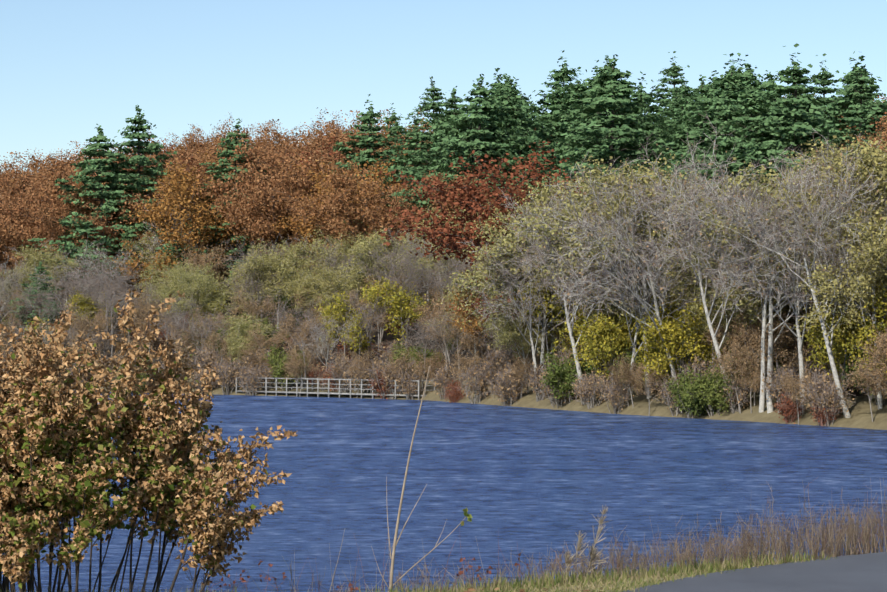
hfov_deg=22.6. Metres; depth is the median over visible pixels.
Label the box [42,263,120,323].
bare tree
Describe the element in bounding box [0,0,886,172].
sky
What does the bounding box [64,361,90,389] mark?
brush tree
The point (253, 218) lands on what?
tree
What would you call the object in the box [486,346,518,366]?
brush tree
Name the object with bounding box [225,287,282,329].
tan tree
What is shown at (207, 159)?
orange tree
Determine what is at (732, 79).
pine tree
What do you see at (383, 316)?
tan tree
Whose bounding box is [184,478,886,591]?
bank weeds
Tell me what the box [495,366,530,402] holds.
brush tree
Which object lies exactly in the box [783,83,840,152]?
pine tree
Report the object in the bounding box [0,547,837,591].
lawn grass and leaves
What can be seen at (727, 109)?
pine tree
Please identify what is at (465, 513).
sapling
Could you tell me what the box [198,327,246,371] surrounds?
tan tree
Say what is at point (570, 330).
bare tree
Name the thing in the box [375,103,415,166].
pine tree
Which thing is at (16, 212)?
tree
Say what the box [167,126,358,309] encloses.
tree
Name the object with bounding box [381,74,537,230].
pine tree
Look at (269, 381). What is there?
brush tree
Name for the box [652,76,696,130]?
pine tree
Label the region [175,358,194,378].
tan tree
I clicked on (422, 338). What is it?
bare tree
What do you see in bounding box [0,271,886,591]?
ground
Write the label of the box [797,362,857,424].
shrub
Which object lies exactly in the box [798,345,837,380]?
brush tree
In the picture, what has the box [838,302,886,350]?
tan tree
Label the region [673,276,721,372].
pale tree
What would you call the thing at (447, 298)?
pale tree
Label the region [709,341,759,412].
tan tree
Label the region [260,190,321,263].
orange tree
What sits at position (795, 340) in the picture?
brush tree
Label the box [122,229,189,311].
pale tree
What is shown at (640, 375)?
tan tree
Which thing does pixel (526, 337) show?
tan tree
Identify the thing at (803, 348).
brush tree
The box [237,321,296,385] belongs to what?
tan tree
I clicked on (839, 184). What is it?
pale tree
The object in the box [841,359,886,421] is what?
tan tree
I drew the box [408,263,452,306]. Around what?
tan tree
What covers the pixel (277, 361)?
bush
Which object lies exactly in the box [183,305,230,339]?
tan tree
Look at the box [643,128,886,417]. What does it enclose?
bare tree
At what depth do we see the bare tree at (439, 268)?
191.44 m
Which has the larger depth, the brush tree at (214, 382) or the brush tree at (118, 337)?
the brush tree at (118, 337)
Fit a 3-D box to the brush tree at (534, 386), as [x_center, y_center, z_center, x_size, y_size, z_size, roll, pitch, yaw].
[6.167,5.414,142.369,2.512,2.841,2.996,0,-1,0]
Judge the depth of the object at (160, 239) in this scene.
238.19 m
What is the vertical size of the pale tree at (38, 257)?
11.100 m
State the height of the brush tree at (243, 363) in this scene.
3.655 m
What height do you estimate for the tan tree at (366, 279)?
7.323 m
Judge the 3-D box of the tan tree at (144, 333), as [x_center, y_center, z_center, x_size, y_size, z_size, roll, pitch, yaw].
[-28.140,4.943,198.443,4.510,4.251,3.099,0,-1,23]
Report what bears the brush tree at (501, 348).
on the ground at (862, 413)
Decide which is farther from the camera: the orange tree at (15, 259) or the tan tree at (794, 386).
the orange tree at (15, 259)
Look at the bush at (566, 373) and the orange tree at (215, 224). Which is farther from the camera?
the orange tree at (215, 224)
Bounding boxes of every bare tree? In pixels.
[0,252,31,316]
[0,275,76,326]
[0,285,19,316]
[0,318,24,352]
[0,321,23,357]
[7,236,83,303]
[8,317,53,348]
[16,210,84,319]
[17,258,106,345]
[38,318,96,352]
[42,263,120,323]
[52,237,161,308]
[55,303,98,351]
[68,255,144,347]
[81,265,147,355]
[86,312,132,356]
[91,274,163,342]
[126,283,192,351]
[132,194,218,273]
[145,289,204,339]
[169,304,237,352]
[215,241,293,319]
[222,236,301,299]
[252,294,320,349]
[292,235,362,332]
[297,308,363,385]
[314,290,380,356]
[326,289,391,358]
[352,225,436,341]
[357,238,448,348]
[392,312,455,378]
[399,224,466,304]
[406,311,478,379]
[422,243,486,351]
[423,248,472,304]
[456,216,585,398]
[475,306,530,390]
[491,164,639,403]
[533,116,738,407]
[580,210,710,403]
[583,140,810,408]
[627,135,875,412]
[632,178,761,368]
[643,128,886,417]
[694,146,886,414]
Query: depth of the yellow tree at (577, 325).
141.39 m
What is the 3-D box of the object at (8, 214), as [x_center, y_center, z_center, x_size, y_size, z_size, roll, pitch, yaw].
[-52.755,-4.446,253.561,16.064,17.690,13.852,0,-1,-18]
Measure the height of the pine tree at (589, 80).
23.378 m
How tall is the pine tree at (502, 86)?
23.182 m
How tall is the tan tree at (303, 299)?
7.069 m
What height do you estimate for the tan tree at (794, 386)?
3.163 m
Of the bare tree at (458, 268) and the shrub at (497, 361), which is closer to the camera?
the shrub at (497, 361)
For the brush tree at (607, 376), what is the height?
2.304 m
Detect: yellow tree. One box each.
[23,314,68,353]
[66,290,111,332]
[169,273,226,329]
[314,290,374,357]
[357,273,429,353]
[510,259,607,365]
[551,288,626,368]
[568,307,641,387]
[598,280,675,386]
[626,276,710,368]
[632,297,725,380]
[790,303,886,390]
[837,283,886,378]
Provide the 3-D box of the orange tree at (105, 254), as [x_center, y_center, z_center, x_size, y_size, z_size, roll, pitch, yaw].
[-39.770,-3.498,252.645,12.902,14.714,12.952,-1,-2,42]
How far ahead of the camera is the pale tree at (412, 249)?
212.08 m
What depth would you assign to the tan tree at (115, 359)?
187.06 m
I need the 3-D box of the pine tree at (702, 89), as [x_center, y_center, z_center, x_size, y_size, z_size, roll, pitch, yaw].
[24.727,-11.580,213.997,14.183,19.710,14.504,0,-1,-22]
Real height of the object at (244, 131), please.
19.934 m
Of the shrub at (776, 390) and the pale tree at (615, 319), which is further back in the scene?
the pale tree at (615, 319)
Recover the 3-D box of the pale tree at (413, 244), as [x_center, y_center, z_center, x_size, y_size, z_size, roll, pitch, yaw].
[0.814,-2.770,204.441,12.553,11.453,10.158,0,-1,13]
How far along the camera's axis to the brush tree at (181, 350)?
190.06 m
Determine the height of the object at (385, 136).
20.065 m
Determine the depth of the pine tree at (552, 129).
231.94 m
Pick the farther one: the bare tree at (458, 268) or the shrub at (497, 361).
the bare tree at (458, 268)
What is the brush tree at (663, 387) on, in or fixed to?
on the ground at (862, 413)
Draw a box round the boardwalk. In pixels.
[236,377,434,399]
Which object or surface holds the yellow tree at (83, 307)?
on the ground at (862, 413)
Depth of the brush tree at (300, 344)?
186.46 m
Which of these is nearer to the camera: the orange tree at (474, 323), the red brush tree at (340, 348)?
the orange tree at (474, 323)
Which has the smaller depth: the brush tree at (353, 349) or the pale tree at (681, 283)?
the pale tree at (681, 283)
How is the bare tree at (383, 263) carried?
on the ground at (862, 413)
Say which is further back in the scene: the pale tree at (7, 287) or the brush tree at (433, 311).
the pale tree at (7, 287)
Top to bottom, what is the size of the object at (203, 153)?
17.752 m
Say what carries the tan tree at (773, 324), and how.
on the ground at (862, 413)
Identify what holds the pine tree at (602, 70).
on the ground at (862, 413)
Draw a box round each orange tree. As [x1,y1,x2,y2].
[0,225,34,282]
[39,201,132,293]
[100,158,252,307]
[187,174,229,250]
[193,149,227,175]
[258,179,375,291]
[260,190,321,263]
[268,154,350,263]
[282,154,417,284]
[446,268,527,353]
[793,283,885,393]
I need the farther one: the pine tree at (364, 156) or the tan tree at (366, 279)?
the pine tree at (364, 156)
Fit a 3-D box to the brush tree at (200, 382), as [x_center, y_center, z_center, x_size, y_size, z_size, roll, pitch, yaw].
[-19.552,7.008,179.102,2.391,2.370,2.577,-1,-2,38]
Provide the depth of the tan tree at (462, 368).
154.68 m
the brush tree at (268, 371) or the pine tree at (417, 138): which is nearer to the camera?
the brush tree at (268, 371)
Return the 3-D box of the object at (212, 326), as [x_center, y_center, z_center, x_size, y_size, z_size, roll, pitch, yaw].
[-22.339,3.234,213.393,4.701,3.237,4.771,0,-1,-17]
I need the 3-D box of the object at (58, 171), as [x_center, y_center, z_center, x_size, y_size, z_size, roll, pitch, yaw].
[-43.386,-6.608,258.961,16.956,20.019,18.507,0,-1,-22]
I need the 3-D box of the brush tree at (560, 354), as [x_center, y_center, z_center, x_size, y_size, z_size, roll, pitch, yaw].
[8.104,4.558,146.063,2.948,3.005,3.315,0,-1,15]
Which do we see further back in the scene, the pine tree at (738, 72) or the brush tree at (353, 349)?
the pine tree at (738, 72)
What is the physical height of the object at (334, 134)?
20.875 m
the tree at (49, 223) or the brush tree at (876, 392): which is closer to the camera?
the brush tree at (876, 392)
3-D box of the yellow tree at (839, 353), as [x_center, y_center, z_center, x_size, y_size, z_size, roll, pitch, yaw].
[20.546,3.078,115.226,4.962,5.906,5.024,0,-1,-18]
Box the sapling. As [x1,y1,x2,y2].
[371,366,472,591]
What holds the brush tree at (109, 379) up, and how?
on the ground at (862, 413)
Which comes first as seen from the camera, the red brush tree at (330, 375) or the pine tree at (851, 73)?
the red brush tree at (330, 375)
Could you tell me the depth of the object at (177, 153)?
353.82 m
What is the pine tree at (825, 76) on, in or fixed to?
on the ground at (862, 413)
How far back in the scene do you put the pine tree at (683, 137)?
189.31 m
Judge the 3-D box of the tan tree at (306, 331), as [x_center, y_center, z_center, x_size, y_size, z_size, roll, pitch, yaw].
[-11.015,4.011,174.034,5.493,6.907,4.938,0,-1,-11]
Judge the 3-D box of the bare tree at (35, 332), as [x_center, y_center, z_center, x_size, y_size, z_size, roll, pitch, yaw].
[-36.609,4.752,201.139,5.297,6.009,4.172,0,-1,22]
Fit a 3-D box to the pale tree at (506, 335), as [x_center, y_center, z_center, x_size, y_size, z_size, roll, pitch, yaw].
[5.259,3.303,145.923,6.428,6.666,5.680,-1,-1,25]
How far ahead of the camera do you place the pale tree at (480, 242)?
188.49 m
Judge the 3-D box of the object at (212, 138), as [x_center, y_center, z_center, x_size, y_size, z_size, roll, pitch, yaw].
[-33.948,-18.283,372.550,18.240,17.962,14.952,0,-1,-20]
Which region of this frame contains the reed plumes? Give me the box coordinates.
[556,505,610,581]
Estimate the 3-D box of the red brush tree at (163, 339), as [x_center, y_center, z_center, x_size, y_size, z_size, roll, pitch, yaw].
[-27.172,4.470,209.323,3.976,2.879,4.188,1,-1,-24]
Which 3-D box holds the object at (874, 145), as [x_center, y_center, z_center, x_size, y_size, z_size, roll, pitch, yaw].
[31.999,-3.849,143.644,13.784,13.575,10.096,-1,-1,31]
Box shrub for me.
[0,288,297,591]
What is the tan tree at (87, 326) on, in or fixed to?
on the ground at (862, 413)
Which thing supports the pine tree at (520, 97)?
on the ground at (862, 413)
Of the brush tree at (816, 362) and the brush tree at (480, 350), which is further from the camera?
the brush tree at (480, 350)
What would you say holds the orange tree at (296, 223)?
on the ground at (862, 413)
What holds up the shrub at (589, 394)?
on the ground at (862, 413)
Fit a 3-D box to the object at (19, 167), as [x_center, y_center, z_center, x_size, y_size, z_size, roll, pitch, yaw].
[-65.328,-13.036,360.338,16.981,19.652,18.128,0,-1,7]
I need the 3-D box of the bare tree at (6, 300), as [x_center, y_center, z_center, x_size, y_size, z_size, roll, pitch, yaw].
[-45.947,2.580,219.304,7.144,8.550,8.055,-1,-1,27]
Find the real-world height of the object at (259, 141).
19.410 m
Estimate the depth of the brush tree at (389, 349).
179.93 m
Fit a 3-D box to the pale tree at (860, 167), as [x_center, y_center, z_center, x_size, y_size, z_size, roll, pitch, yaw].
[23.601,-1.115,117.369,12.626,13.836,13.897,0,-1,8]
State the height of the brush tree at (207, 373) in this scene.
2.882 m
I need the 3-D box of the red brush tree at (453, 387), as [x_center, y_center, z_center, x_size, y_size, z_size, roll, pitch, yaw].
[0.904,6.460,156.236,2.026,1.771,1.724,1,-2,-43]
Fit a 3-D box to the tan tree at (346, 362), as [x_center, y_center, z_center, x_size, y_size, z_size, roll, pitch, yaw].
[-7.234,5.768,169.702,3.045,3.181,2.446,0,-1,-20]
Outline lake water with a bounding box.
[2,391,886,591]
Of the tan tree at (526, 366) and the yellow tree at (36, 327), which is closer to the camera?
the tan tree at (526, 366)
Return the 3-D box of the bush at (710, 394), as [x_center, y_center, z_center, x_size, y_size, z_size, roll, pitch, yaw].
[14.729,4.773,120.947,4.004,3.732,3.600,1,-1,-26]
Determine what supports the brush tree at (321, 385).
on the ground at (862, 413)
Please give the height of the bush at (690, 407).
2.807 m
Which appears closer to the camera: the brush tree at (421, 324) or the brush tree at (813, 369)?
the brush tree at (813, 369)
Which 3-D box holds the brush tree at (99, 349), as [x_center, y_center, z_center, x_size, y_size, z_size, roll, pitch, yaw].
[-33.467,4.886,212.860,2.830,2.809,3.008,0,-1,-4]
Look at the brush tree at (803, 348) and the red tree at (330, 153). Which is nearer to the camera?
the brush tree at (803, 348)
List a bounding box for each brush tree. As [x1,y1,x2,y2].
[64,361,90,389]
[79,329,113,353]
[79,354,106,381]
[88,337,106,357]
[102,365,118,388]
[108,316,130,334]
[108,330,130,343]
[134,329,164,354]
[136,313,174,343]
[140,328,168,354]
[161,319,189,339]
[168,338,193,375]
[173,345,229,379]
[188,342,230,365]
[189,361,220,390]
[189,371,214,393]
[197,364,218,389]
[206,311,233,335]
[210,354,244,394]
[220,365,241,388]
[228,347,263,390]
[234,361,268,395]
[245,340,269,368]
[248,362,277,389]
[251,347,321,384]
[260,311,296,335]
[280,334,323,362]
[303,331,329,351]
[306,359,325,385]
[313,368,329,390]
[316,364,351,391]
[319,349,365,392]
[334,334,374,359]
[336,330,374,360]
[343,354,387,396]
[363,354,411,398]
[367,365,398,398]
[372,311,416,334]
[373,337,415,364]
[373,341,395,358]
[387,353,435,398]
[399,374,423,399]
[411,316,429,331]
[423,294,448,334]
[427,360,459,398]
[442,382,465,402]
[445,377,463,397]
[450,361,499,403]
[461,333,495,364]
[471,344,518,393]
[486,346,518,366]
[487,359,529,405]
[487,370,525,405]
[490,341,513,363]
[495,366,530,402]
[516,349,549,379]
[520,360,547,401]
[529,368,571,408]
[536,353,572,405]
[546,346,584,363]
[548,345,586,375]
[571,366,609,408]
[571,376,595,404]
[590,373,633,413]
[596,365,621,391]
[648,366,686,415]
[673,352,720,394]
[676,349,687,368]
[690,356,716,376]
[719,375,749,413]
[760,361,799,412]
[772,390,806,423]
[773,337,810,388]
[778,326,813,355]
[779,351,846,394]
[785,328,849,386]
[797,338,864,386]
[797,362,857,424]
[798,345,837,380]
[803,397,841,425]
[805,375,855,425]
[861,365,886,405]
[864,363,886,404]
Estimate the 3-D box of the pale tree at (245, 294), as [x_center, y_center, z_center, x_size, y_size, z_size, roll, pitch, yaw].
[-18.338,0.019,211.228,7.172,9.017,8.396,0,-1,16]
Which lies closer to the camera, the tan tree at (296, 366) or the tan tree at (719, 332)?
the tan tree at (719, 332)
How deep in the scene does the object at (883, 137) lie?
141.04 m
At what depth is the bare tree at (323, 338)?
171.82 m
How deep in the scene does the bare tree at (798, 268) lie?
112.64 m
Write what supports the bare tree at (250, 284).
on the ground at (862, 413)
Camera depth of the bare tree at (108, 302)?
213.20 m
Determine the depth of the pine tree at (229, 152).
237.20 m
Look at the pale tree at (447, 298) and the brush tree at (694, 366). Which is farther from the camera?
the pale tree at (447, 298)
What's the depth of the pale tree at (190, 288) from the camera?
200.97 m
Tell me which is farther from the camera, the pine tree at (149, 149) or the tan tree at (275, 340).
the pine tree at (149, 149)
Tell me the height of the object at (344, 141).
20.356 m
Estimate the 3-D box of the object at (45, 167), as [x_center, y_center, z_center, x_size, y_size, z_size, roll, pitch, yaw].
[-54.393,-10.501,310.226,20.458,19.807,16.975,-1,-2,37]
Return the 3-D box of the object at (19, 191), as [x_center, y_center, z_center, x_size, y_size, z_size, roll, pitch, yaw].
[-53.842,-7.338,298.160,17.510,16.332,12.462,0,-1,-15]
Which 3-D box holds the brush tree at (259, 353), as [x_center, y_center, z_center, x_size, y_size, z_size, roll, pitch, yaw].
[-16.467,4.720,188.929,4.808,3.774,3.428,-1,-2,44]
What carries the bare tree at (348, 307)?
on the ground at (862, 413)
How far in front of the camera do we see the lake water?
63.56 m
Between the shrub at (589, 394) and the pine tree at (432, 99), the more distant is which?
the pine tree at (432, 99)
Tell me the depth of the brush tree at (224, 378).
177.13 m
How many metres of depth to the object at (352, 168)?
241.33 m
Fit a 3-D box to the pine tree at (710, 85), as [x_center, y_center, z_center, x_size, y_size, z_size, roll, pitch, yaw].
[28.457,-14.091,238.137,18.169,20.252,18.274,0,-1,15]
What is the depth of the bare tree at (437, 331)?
164.44 m
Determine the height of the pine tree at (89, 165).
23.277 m
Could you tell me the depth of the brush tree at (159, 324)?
218.58 m
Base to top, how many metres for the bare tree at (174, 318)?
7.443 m
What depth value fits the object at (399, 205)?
212.17 m
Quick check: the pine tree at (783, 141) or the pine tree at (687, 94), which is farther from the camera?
the pine tree at (687, 94)
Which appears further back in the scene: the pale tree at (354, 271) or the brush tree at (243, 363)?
the pale tree at (354, 271)
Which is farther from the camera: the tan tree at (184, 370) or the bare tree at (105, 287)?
the bare tree at (105, 287)
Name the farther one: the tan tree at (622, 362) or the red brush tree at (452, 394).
the red brush tree at (452, 394)
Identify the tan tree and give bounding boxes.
[0,317,26,354]
[4,286,45,325]
[58,300,117,351]
[61,265,142,306]
[103,329,155,352]
[112,353,129,368]
[131,291,173,352]
[139,279,181,319]
[153,236,235,290]
[160,317,207,354]
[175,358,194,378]
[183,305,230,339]
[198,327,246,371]
[215,232,261,280]
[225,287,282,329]
[234,354,259,375]
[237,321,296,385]
[259,355,280,386]
[275,307,336,386]
[280,349,322,396]
[282,350,306,382]
[291,279,338,354]
[333,352,364,373]
[344,284,393,342]
[346,268,417,342]
[346,349,380,397]
[365,276,400,342]
[381,349,417,398]
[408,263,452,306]
[408,350,448,396]
[410,288,456,363]
[420,306,487,378]
[449,347,486,396]
[496,303,557,376]
[507,354,534,397]
[514,325,559,384]
[558,312,587,367]
[605,354,635,405]
[612,363,648,407]
[627,358,668,415]
[697,315,774,395]
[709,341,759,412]
[720,303,804,346]
[722,311,795,405]
[726,304,813,350]
[731,363,766,412]
[732,309,817,379]
[773,366,813,424]
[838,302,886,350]
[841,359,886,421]
[843,320,886,393]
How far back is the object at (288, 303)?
233.20 m
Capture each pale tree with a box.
[0,263,27,318]
[9,243,80,319]
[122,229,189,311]
[132,261,222,325]
[149,264,244,331]
[216,253,277,320]
[220,235,329,329]
[221,313,274,361]
[272,261,361,349]
[307,214,374,318]
[308,230,395,310]
[337,227,432,343]
[387,207,432,297]
[391,205,475,310]
[411,217,489,290]
[423,280,502,364]
[441,198,573,393]
[461,204,514,269]
[462,207,605,363]
[476,172,631,379]
[484,297,569,393]
[503,148,736,390]
[541,175,629,204]
[560,156,739,398]
[584,284,647,344]
[608,170,752,356]
[658,208,803,390]
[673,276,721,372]
[677,280,760,363]
[678,157,840,397]
[693,173,847,412]
[765,141,886,322]
[766,295,828,333]
[769,135,886,398]
[778,142,886,348]
[783,130,886,194]
[787,194,886,408]
[824,145,886,306]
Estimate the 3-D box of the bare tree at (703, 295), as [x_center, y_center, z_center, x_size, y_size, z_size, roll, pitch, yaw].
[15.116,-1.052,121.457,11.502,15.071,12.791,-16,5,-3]
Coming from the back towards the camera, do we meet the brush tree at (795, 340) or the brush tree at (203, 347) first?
the brush tree at (203, 347)
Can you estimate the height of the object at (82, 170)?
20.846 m
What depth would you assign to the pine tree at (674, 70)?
300.65 m
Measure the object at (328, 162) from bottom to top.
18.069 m
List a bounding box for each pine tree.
[7,261,76,329]
[18,124,162,281]
[59,105,185,292]
[149,119,314,316]
[309,94,415,267]
[331,114,453,216]
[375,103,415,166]
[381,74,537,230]
[384,113,409,154]
[402,76,456,148]
[403,86,472,188]
[409,76,568,190]
[414,117,466,272]
[432,75,603,205]
[450,84,557,191]
[467,68,504,159]
[469,73,547,146]
[490,54,685,213]
[524,50,591,125]
[531,74,572,144]
[537,67,643,158]
[539,79,652,182]
[543,55,673,156]
[546,77,631,172]
[571,60,621,108]
[580,71,687,182]
[646,51,691,129]
[647,90,702,168]
[652,53,790,184]
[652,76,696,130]
[652,94,710,170]
[659,75,717,141]
[660,87,691,155]
[661,82,766,196]
[668,69,789,192]
[668,70,720,151]
[681,60,770,167]
[685,53,768,121]
[701,43,857,188]
[707,93,814,176]
[720,55,739,93]
[753,70,807,150]
[768,55,886,177]
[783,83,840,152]
[803,53,841,129]
[803,94,879,167]
[818,51,886,138]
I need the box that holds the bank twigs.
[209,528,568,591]
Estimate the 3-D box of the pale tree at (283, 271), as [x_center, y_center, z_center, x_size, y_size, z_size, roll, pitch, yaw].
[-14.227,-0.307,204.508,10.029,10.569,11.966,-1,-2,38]
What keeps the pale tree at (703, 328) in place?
on the ground at (862, 413)
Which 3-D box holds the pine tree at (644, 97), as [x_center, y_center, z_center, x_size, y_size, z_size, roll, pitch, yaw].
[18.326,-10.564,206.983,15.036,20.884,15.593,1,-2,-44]
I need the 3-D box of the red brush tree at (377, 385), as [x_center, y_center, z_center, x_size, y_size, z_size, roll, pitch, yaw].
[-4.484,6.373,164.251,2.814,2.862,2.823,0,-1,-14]
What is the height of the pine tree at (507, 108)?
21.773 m
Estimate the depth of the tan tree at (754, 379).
119.01 m
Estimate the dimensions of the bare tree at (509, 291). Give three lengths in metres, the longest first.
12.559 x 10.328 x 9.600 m
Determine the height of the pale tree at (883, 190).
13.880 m
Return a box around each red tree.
[149,145,214,189]
[152,135,177,153]
[244,127,343,171]
[320,154,383,175]
[374,135,598,366]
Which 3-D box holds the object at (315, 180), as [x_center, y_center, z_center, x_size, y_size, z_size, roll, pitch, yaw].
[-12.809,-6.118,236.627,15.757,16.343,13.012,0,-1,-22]
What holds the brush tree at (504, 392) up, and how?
on the ground at (862, 413)
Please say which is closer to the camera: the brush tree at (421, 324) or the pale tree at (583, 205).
the pale tree at (583, 205)
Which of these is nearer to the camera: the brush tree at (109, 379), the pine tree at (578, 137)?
the brush tree at (109, 379)
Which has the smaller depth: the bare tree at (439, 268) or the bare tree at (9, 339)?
the bare tree at (439, 268)
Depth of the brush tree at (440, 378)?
157.76 m
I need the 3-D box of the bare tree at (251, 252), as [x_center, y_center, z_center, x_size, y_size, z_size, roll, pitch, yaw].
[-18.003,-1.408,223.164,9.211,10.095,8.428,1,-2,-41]
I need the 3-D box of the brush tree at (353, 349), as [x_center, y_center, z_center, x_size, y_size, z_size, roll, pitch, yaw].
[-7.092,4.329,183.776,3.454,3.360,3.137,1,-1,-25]
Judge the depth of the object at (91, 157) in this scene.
377.74 m
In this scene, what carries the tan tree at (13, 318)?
on the ground at (862, 413)
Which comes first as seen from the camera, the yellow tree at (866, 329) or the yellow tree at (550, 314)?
the yellow tree at (866, 329)
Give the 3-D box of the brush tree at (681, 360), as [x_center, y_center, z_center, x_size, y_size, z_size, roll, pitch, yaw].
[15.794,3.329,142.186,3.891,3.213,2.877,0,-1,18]
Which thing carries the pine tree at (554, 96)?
on the ground at (862, 413)
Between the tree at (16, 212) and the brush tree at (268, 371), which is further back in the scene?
the tree at (16, 212)
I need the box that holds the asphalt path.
[623,552,886,591]
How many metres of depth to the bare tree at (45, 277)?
227.64 m
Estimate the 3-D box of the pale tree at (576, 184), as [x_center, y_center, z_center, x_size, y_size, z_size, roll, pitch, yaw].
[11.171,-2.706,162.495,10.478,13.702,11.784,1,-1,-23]
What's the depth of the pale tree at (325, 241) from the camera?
219.92 m
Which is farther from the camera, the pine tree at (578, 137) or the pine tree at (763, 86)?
the pine tree at (578, 137)
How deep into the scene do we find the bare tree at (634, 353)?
130.29 m
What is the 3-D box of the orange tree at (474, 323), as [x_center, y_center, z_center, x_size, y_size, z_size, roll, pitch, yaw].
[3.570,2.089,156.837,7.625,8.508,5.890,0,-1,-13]
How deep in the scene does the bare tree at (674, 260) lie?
130.24 m
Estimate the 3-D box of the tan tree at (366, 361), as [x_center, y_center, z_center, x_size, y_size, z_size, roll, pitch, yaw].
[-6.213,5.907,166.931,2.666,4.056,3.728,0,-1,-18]
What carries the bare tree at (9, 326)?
on the ground at (862, 413)
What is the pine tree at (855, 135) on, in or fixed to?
on the ground at (862, 413)
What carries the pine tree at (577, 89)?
on the ground at (862, 413)
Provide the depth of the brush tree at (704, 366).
131.45 m

